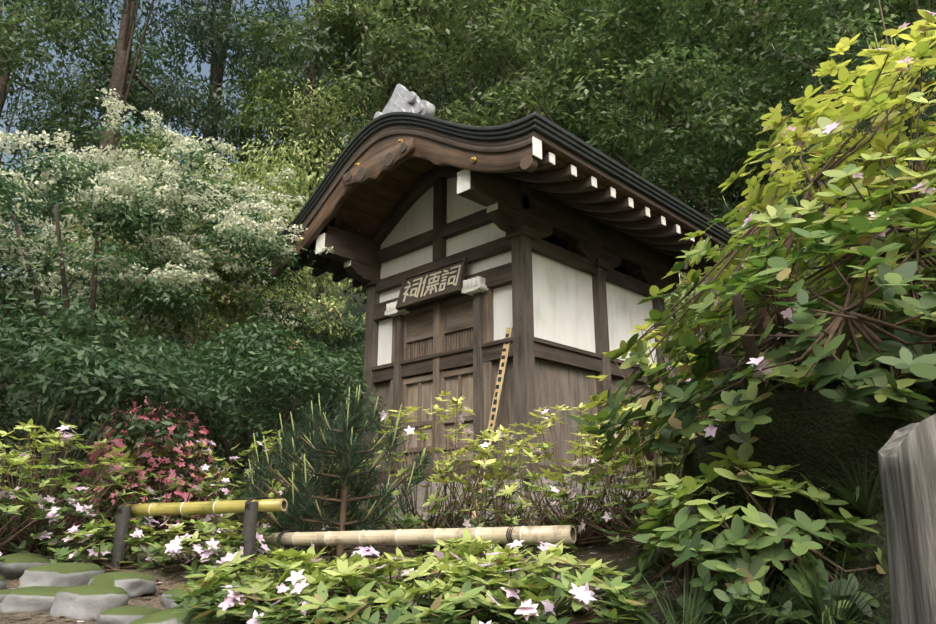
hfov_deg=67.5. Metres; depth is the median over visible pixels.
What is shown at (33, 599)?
edging stone
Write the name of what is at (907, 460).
wooden post
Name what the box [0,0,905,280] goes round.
sky
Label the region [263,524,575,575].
bamboo rail
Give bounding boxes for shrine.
[268,84,745,520]
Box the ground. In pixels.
[0,274,921,623]
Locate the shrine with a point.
(505, 275)
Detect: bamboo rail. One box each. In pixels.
[110,497,287,573]
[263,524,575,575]
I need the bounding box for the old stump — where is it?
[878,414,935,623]
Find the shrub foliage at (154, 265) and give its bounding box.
[0,87,935,531]
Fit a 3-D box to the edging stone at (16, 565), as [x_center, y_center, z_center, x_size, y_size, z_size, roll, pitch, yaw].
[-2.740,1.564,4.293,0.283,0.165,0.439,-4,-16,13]
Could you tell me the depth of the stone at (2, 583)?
3.91 m
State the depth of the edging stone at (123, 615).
3.09 m
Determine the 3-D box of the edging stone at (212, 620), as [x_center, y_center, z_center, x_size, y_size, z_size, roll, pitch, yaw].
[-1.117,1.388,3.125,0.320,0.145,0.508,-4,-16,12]
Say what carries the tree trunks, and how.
on the ground
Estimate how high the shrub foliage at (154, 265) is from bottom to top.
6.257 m
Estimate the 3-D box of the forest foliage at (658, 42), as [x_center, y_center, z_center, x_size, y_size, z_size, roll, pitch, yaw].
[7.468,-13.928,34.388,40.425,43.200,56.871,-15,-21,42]
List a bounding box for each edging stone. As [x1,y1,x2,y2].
[0,553,58,578]
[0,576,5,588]
[0,586,67,613]
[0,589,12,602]
[18,562,103,587]
[49,585,129,619]
[87,571,156,596]
[98,606,162,623]
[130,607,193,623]
[161,585,220,608]
[179,603,232,623]
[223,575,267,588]
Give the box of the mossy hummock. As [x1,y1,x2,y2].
[682,388,935,535]
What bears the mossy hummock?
on the ground
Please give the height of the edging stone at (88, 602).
0.183 m
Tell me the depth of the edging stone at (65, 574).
3.95 m
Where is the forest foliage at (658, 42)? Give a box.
[0,0,935,445]
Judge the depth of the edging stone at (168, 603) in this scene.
3.63 m
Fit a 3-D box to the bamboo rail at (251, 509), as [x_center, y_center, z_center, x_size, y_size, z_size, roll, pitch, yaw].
[-1.747,1.570,4.409,1.255,0.782,0.194,-5,-16,18]
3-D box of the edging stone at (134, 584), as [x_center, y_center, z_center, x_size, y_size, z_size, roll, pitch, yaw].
[-1.929,1.508,3.881,0.479,0.136,0.292,-9,-18,30]
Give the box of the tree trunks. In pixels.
[0,0,935,539]

